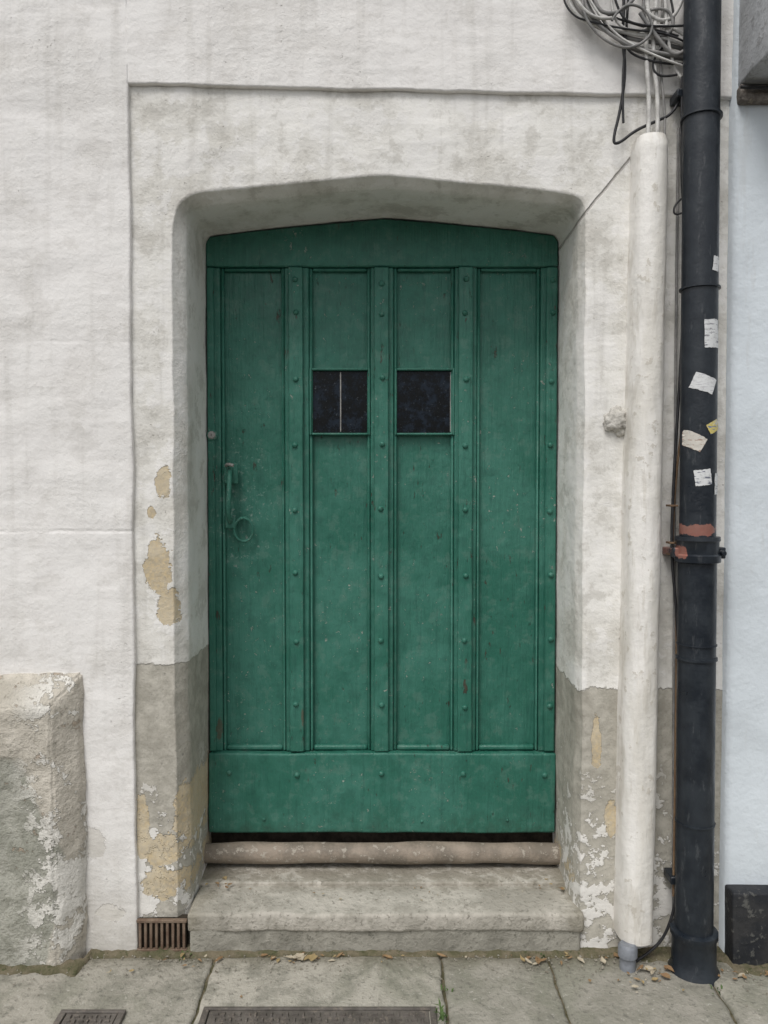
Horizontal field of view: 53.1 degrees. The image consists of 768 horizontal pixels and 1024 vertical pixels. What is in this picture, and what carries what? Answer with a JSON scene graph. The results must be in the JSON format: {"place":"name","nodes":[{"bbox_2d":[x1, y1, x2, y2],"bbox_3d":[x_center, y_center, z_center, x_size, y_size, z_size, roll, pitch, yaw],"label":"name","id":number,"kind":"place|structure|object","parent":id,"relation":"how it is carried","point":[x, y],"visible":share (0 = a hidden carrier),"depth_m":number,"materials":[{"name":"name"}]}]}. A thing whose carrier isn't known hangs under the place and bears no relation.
{"place":"outdoors","nodes":[
{"label":"outdoors","id":0,"kind":"place"},
{"bbox_2d":[0,956,767,1023],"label":"pavement","id":1,"kind":"structure","parent":0,"point":[187,994],"depth_m":2.25,"materials":[{"name":"stone"}]},
{"bbox_2d":[0,672,87,965],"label":"stone buttress","id":2,"kind":"structure","parent":1,"relation":"on","point":[43,860],"depth_m":2.34,"materials":[{"name":"grey stone"}]},
{"bbox_2d":[53,1009,125,1023],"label":"stopcock cover","id":3,"kind":"object","parent":1,"relation":"on","point":[90,1016],"visible":0.94,"depth_m":2.12,"materials":[{"name":"metal"}]},
{"bbox_2d":[198,1006,437,1023],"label":"manhole cover","id":4,"kind":"object","parent":1,"relation":"on","point":[318,1015],"visible":0.99,"depth_m":2.13,"materials":[{"name":"metal"}]},
{"bbox_2d":[0,0,733,954],"bbox_3d":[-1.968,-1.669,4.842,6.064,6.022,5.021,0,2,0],"label":"white rendered wall","id":5,"kind":"structure","parent":1,"relation":"on","point":[148,148],"depth_m":2.38,"materials":[{"name":"paint"}]},
{"bbox_2d":[137,914,188,951],"bbox_3d":[-0.702,1.337,2.442,0.158,0.101,0.038,0,2,0],"label":"air brick","id":6,"kind":"object","parent":5,"relation":"attached to","point":[155,933],"visible":1,"depth_m":2.43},
{"bbox_2d":[225,269,537,749],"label":"backing boards","id":7,"kind":"object","parent":5,"relation":"attached to","point":[253,372],"depth_m":2.74,"materials":[{"name":"green paint"}]},
{"bbox_2d":[221,268,227,749],"bbox_3d":[-0.568,-0.002,2.728,0.012,1.709,0.022,0,2,0],"label":"moulding","id":8,"kind":"object","parent":7,"relation":"attached to","point":[224,503],"visible":1,"depth_m":2.72,"materials":[{"name":"green paint"}]},
{"bbox_2d":[224,463,253,542],"bbox_3d":[-0.510,-0.030,2.683,0.106,0.280,0.069,0,2,0],"label":"door handle","id":9,"kind":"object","parent":7,"relation":"attached to","point":[230,476],"depth_m":2.69,"materials":[{"name":"paint"}]},
{"bbox_2d":[225,463,233,466],"bbox_3d":[-0.541,-0.164,2.678,0.018,0.016,0.057,-1,2,-39],"label":"thumb latch","id":10,"kind":"object","parent":9,"relation":"attached to","point":[229,464],"visible":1,"depth_m":2.66,"materials":[{"name":"metal"}]},
{"bbox_2d":[225,514,235,528],"bbox_3d":[-0.540,0.034,2.707,0.036,0.050,0.013,0,2,0],"label":"handle plate","id":11,"kind":"object","parent":9,"relation":"attached to","point":[228,525],"visible":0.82,"depth_m":2.70,"materials":[{"name":"green paint"}]},
{"bbox_2d":[224,268,280,271],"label":"moulding","id":12,"kind":"object","parent":7,"relation":"attached to","point":[252,269],"visible":1,"depth_m":2.69,"materials":[{"name":"green paint"}]},
{"bbox_2d":[281,268,285,749],"bbox_3d":[-0.355,-0.002,2.728,0.012,1.709,0.022,0,2,0],"label":"moulding","id":13,"kind":"object","parent":7,"relation":"attached to","point":[283,497],"visible":1,"depth_m":2.72,"materials":[{"name":"green paint"}]},
{"bbox_2d":[284,268,310,750],"bbox_3d":[-0.306,-0.002,2.724,0.086,1.709,0.025,0,2,0],"label":"stile","id":14,"kind":"object","parent":7,"relation":"attached to","point":[306,501],"visible":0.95,"depth_m":2.71,"materials":[{"name":"green paint"}]},
{"bbox_2d":[309,368,311,434],"bbox_3d":[-0.258,-0.388,2.712,0.008,0.235,0.028,0,2,0],"label":"glazing bead","id":15,"kind":"object","parent":7,"relation":"attached to","point":[310,401],"visible":1,"depth_m":2.70,"materials":[{"name":"green paint"}]},
{"bbox_2d":[309,268,313,749],"bbox_3d":[-0.257,-0.002,2.728,0.012,1.709,0.022,0,2,0],"label":"moulding","id":16,"kind":"object","parent":7,"relation":"attached to","point":[311,528],"visible":1,"depth_m":2.72,"materials":[{"name":"green paint"}]},
{"bbox_2d":[313,371,366,432],"bbox_3d":[-0.155,-0.389,2.720,0.198,0.219,0.010,0,2,0],"label":"glass","id":17,"kind":"object","parent":7,"relation":"attached to","point":[326,401],"visible":1,"depth_m":2.72,"materials":[{"name":"black glass"}]},
{"bbox_2d":[313,268,366,271],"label":"moulding","id":18,"kind":"object","parent":7,"relation":"attached to","point":[339,269],"visible":1,"depth_m":2.69,"materials":[{"name":"green paint"}]},
{"bbox_2d":[312,368,367,370],"bbox_3d":[-0.155,-0.502,2.709,0.198,0.008,0.028,0,2,0],"label":"glazing bead","id":19,"kind":"object","parent":7,"relation":"attached to","point":[339,369],"visible":1,"depth_m":2.69,"materials":[{"name":"green paint"}]},
{"bbox_2d":[312,433,367,435],"bbox_3d":[-0.155,-0.275,2.715,0.198,0.008,0.028,0,2,0],"label":"glazing bead","id":20,"kind":"object","parent":7,"relation":"attached to","point":[339,434],"visible":1,"depth_m":2.70,"materials":[{"name":"green paint"}]},
{"bbox_2d":[340,372,340,431],"bbox_3d":[-0.153,-0.388,2.713,0.004,0.210,0.006,0,2,0],"label":"lead bar","id":21,"kind":"object","parent":7,"relation":"attached to","point":[340,401],"visible":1,"depth_m":2.71,"materials":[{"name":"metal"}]},
{"bbox_2d":[367,268,370,749],"bbox_3d":[-0.054,-0.002,2.728,0.012,1.709,0.022,0,2,0],"label":"moulding","id":22,"kind":"object","parent":7,"relation":"attached to","point":[368,554],"visible":1,"depth_m":2.72,"materials":[{"name":"green paint"}]},
{"bbox_2d":[368,368,369,434],"bbox_3d":[-0.052,-0.388,2.712,0.008,0.235,0.028,0,2,0],"label":"glazing bead","id":23,"kind":"object","parent":7,"relation":"attached to","point":[368,401],"visible":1,"depth_m":2.70,"materials":[{"name":"green paint"}]},
{"bbox_2d":[208,749,555,832],"bbox_3d":[-0.007,0.996,2.743,1.233,0.290,0.050,0,2,0],"label":"bottom rail","id":24,"kind":"object","parent":7,"relation":"attached to","point":[491,791],"visible":0.94,"depth_m":2.72,"materials":[{"name":"green paint"}]},
{"bbox_2d":[207,267,216,750],"bbox_3d":[-0.607,-0.002,2.705,0.025,1.704,0.010,0,2,0],"label":"cover strip","id":25,"kind":"object","parent":24,"relation":"on","point":[211,512],"visible":1,"depth_m":2.70,"materials":[{"name":"green paint"}]},
{"bbox_2d":[206,430,217,440],"bbox_3d":[-0.603,-0.269,2.689,0.040,0.040,0.006,0,2,0],"label":"lock rim","id":26,"kind":"object","parent":25,"relation":"attached to","point":[216,435],"visible":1,"depth_m":2.69,"materials":[{"name":"metal"}]},
{"bbox_2d":[208,431,214,438],"bbox_3d":[-0.603,-0.269,2.684,0.028,0.028,0.005,0,2,0],"label":"lock cylinder","id":27,"kind":"object","parent":26,"relation":"in","point":[211,434],"visible":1,"depth_m":2.68,"materials":[{"name":"grey metal"}]},
{"bbox_2d":[214,268,223,750],"bbox_3d":[-0.598,-0.002,2.724,0.047,1.709,0.025,0,2,0],"label":"stile","id":28,"kind":"object","parent":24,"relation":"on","point":[218,502],"visible":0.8,"depth_m":2.71,"materials":[{"name":"green paint"}]},
{"bbox_2d":[227,744,282,749],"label":"moulding","id":29,"kind":"object","parent":24,"relation":"on","point":[254,746],"visible":1,"depth_m":2.74,"materials":[{"name":"green paint"}]},
{"bbox_2d":[288,267,303,751],"bbox_3d":[-0.308,-0.001,2.704,0.052,1.705,0.017,0,2,0],"label":"cover strip","id":30,"kind":"object","parent":24,"relation":"on","point":[296,520],"visible":1,"depth_m":2.70,"materials":[{"name":"green paint"}]},
{"bbox_2d":[314,744,366,749],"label":"moulding","id":31,"kind":"object","parent":24,"relation":"on","point":[340,746],"visible":1,"depth_m":2.74,"materials":[{"name":"green paint"}]},
{"bbox_2d":[374,267,388,751],"bbox_3d":[-0.009,-0.002,2.704,0.052,1.705,0.016,0,2,0],"label":"cover strip","id":32,"kind":"object","parent":24,"relation":"on","point":[381,455],"visible":1,"depth_m":2.69,"materials":[{"name":"green paint"}]},
{"bbox_2d":[397,744,449,749],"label":"moulding","id":33,"kind":"object","parent":24,"relation":"on","point":[423,746],"visible":1,"depth_m":2.74,"materials":[{"name":"green paint"}]},
{"bbox_2d":[457,267,472,751],"bbox_3d":[0.286,-0.002,2.703,0.051,1.706,0.016,0,2,0],"label":"cover strip","id":34,"kind":"object","parent":24,"relation":"on","point":[465,463],"visible":1,"depth_m":2.70,"materials":[{"name":"green paint"}]},
{"bbox_2d":[479,744,533,749],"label":"moulding","id":35,"kind":"object","parent":24,"relation":"on","point":[506,746],"visible":1,"depth_m":2.74,"materials":[{"name":"green paint"}]},
{"bbox_2d":[537,268,546,750],"bbox_3d":[0.579,-0.002,2.724,0.059,1.709,0.025,0,2,0],"label":"stile","id":36,"kind":"object","parent":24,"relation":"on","point":[541,557],"visible":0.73,"depth_m":2.71,"materials":[{"name":"green paint"}]},
{"bbox_2d":[543,267,557,750],"bbox_3d":[0.586,-0.002,2.703,0.039,1.704,0.014,0,2,0],"label":"cover strip","id":37,"kind":"object","parent":24,"relation":"on","point":[550,519],"visible":1,"depth_m":2.70,"materials":[{"name":"green paint"}]},
{"bbox_2d":[371,268,393,750],"bbox_3d":[-0.007,-0.002,2.724,0.081,1.709,0.025,0,2,0],"label":"stile","id":38,"kind":"object","parent":7,"relation":"attached to","point":[391,498],"visible":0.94,"depth_m":2.71,"materials":[{"name":"green paint"}]},
{"bbox_2d":[226,276,555,822],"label":"iron studs","id":39,"kind":"object","parent":7,"relation":"attached to","point":[380,509],"visible":1,"depth_m":2.69,"materials":[{"name":"green paint"}]},
{"bbox_2d":[394,268,396,749],"bbox_3d":[0.040,-0.002,2.728,0.012,1.709,0.022,0,2,0],"label":"moulding","id":40,"kind":"object","parent":7,"relation":"attached to","point":[395,527],"visible":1,"depth_m":2.72,"materials":[{"name":"green paint"}]},
{"bbox_2d":[394,368,396,434],"bbox_3d":[0.041,-0.388,2.712,0.008,0.235,0.028,0,2,0],"label":"glazing bead","id":41,"kind":"object","parent":7,"relation":"attached to","point":[395,420],"visible":1,"depth_m":2.70,"materials":[{"name":"green paint"}]},
{"bbox_2d":[397,371,450,432],"bbox_3d":[0.143,-0.389,2.720,0.196,0.219,0.010,0,2,0],"label":"glass","id":42,"kind":"object","parent":7,"relation":"attached to","point":[423,401],"visible":1,"depth_m":2.72,"materials":[{"name":"black glass"}]},
{"bbox_2d":[397,268,450,271],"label":"moulding","id":43,"kind":"object","parent":7,"relation":"attached to","point":[423,269],"visible":1,"depth_m":2.69,"materials":[{"name":"green paint"}]},
{"bbox_2d":[397,433,451,435],"bbox_3d":[0.143,-0.275,2.715,0.196,0.008,0.028,0,2,0],"label":"glazing bead","id":44,"kind":"object","parent":7,"relation":"attached to","point":[423,434],"visible":1,"depth_m":2.70,"materials":[{"name":"green paint"}]},
{"bbox_2d":[450,372,450,431],"bbox_3d":[0.236,-0.388,2.713,0.005,0.210,0.004,0,2,0],"label":"glass putty","id":45,"kind":"object","parent":44,"relation":"on","point":[450,401],"visible":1,"depth_m":2.71,"materials":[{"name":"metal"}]},
{"bbox_2d":[397,368,452,370],"bbox_3d":[0.143,-0.502,2.709,0.196,0.008,0.028,0,2,0],"label":"glazing bead","id":46,"kind":"object","parent":7,"relation":"attached to","point":[424,369],"visible":1,"depth_m":2.69,"materials":[{"name":"green paint"}]},
{"bbox_2d":[450,268,453,749],"bbox_3d":[0.241,-0.002,2.728,0.012,1.709,0.022,0,2,0],"label":"moulding","id":47,"kind":"object","parent":7,"relation":"attached to","point":[451,522],"visible":1,"depth_m":2.72,"materials":[{"name":"green paint"}]},
{"bbox_2d":[452,368,454,434],"bbox_3d":[0.245,-0.388,2.712,0.008,0.235,0.028,0,2,0],"label":"glazing bead","id":48,"kind":"object","parent":7,"relation":"attached to","point":[453,401],"visible":1,"depth_m":2.70,"materials":[{"name":"green paint"}]},
{"bbox_2d":[453,268,476,750],"bbox_3d":[0.287,-0.002,2.724,0.079,1.709,0.025,0,2,0],"label":"stile","id":49,"kind":"object","parent":7,"relation":"attached to","point":[455,585],"visible":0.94,"depth_m":2.71,"materials":[{"name":"green paint"}]},
{"bbox_2d":[475,268,479,749],"bbox_3d":[0.333,-0.002,2.728,0.012,1.709,0.022,0,2,0],"label":"moulding","id":50,"kind":"object","parent":7,"relation":"attached to","point":[477,513],"visible":1,"depth_m":2.72,"materials":[{"name":"green paint"}]},
{"bbox_2d":[480,268,536,271],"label":"moulding","id":51,"kind":"object","parent":7,"relation":"attached to","point":[508,270],"visible":1,"depth_m":2.69,"materials":[{"name":"green paint"}]},
{"bbox_2d":[534,268,539,749],"bbox_3d":[0.543,-0.002,2.728,0.012,1.709,0.022,0,2,0],"label":"moulding","id":52,"kind":"object","parent":7,"relation":"attached to","point":[536,504],"visible":1,"depth_m":2.72,"materials":[{"name":"green paint"}]},
{"bbox_2d":[206,219,557,268],"bbox_3d":[-0.007,-0.940,2.693,1.229,0.166,0.031,0,2,0],"label":"top rail","id":53,"kind":"object","parent":5,"relation":"attached to","point":[388,243],"visible":0.94,"depth_m":2.68,"materials":[{"name":"green paint"}]},
{"bbox_2d":[603,405,625,436],"bbox_3d":[0.730,-0.283,2.388,0.101,0.102,0.052,0,2,0],"label":"stone lump","id":54,"kind":"object","parent":5,"relation":"attached to","point":[615,419],"visible":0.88,"depth_m":2.37,"materials":[{"name":"grey stone"}]},
{"bbox_2d":[563,0,682,972],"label":"wall cables","id":55,"kind":"object","parent":5,"relation":"attached to","point":[622,34],"depth_m":2.31,"materials":[{"name":"grey plastic"}]},
{"bbox_2d":[613,132,667,946],"bbox_3d":[0.791,0.097,2.368,0.127,2.452,0.132,0,2,0],"label":"white pipe casing","id":56,"kind":"object","parent":5,"relation":"attached to","point":[637,700],"visible":0.99,"depth_m":2.32,"materials":[{"name":"white paint"}]},
{"bbox_2d":[662,0,726,986],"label":"black drainpipe","id":57,"kind":"object","parent":5,"relation":"attached to","point":[697,553],"visible":0.98,"depth_m":2.27,"materials":[{"name":"metal"}]},
{"bbox_2d":[0,943,767,976],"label":"dirt and moss","id":58,"kind":"structure","parent":1,"relation":"on","point":[73,967],"depth_m":2.41,"materials":[{"name":"brown soil"}]},
{"bbox_2d":[188,863,583,951],"bbox_3d":[-0.006,1.327,2.628,1.277,0.166,0.431,0,2,0],"label":"stone doorstep","id":59,"kind":"object","parent":1,"relation":"on","point":[276,907],"visible":0.77,"depth_m":2.45,"materials":[{"name":"grey stone"}]},
{"bbox_2d":[204,832,559,864],"bbox_3d":[-0.007,1.193,2.749,1.259,0.220,0.175,0,2,0],"label":"door sill bar","id":60,"kind":"object","parent":59,"relation":"on","point":[535,848],"depth_m":2.68,"materials":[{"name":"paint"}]},
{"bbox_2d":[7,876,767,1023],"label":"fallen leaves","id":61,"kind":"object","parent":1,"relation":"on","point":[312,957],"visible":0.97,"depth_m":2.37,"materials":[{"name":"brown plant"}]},
{"bbox_2d":[179,951,722,1023],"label":"pavement weeds","id":62,"kind":"object","parent":1,"relation":"on","point":[442,1013],"visible":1,"depth_m":2.15,"materials":[{"name":"green plant"}]},
{"bbox_2d":[719,0,767,951],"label":"rendered front","id":63,"kind":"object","parent":1,"relation":"on","point":[743,856],"visible":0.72,"depth_m":2.38,"materials":[{"name":"white paint"}]},
{"bbox_2d":[736,84,767,104],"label":"window sill","id":64,"kind":"structure","parent":63,"relation":"attached to","point":[751,97],"depth_m":2.31,"materials":[{"name":"grey stone"}]},
{"bbox_2d":[740,85,767,89],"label":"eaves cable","id":65,"kind":"object","parent":64,"relation":"attached to","point":[753,87],"visible":1,"depth_m":2.29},
{"bbox_2d":[738,0,767,85],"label":"jetty ledge","id":66,"kind":"object","parent":63,"relation":"attached to","point":[753,46],"visible":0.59,"depth_m":2.25,"materials":[{"name":"grey paint"}]},
{"bbox_2d":[724,884,767,965],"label":"black plinth","id":67,"kind":"structure","parent":1,"relation":"on","point":[746,923],"depth_m":2.35,"materials":[{"name":"paint"}]}
]}

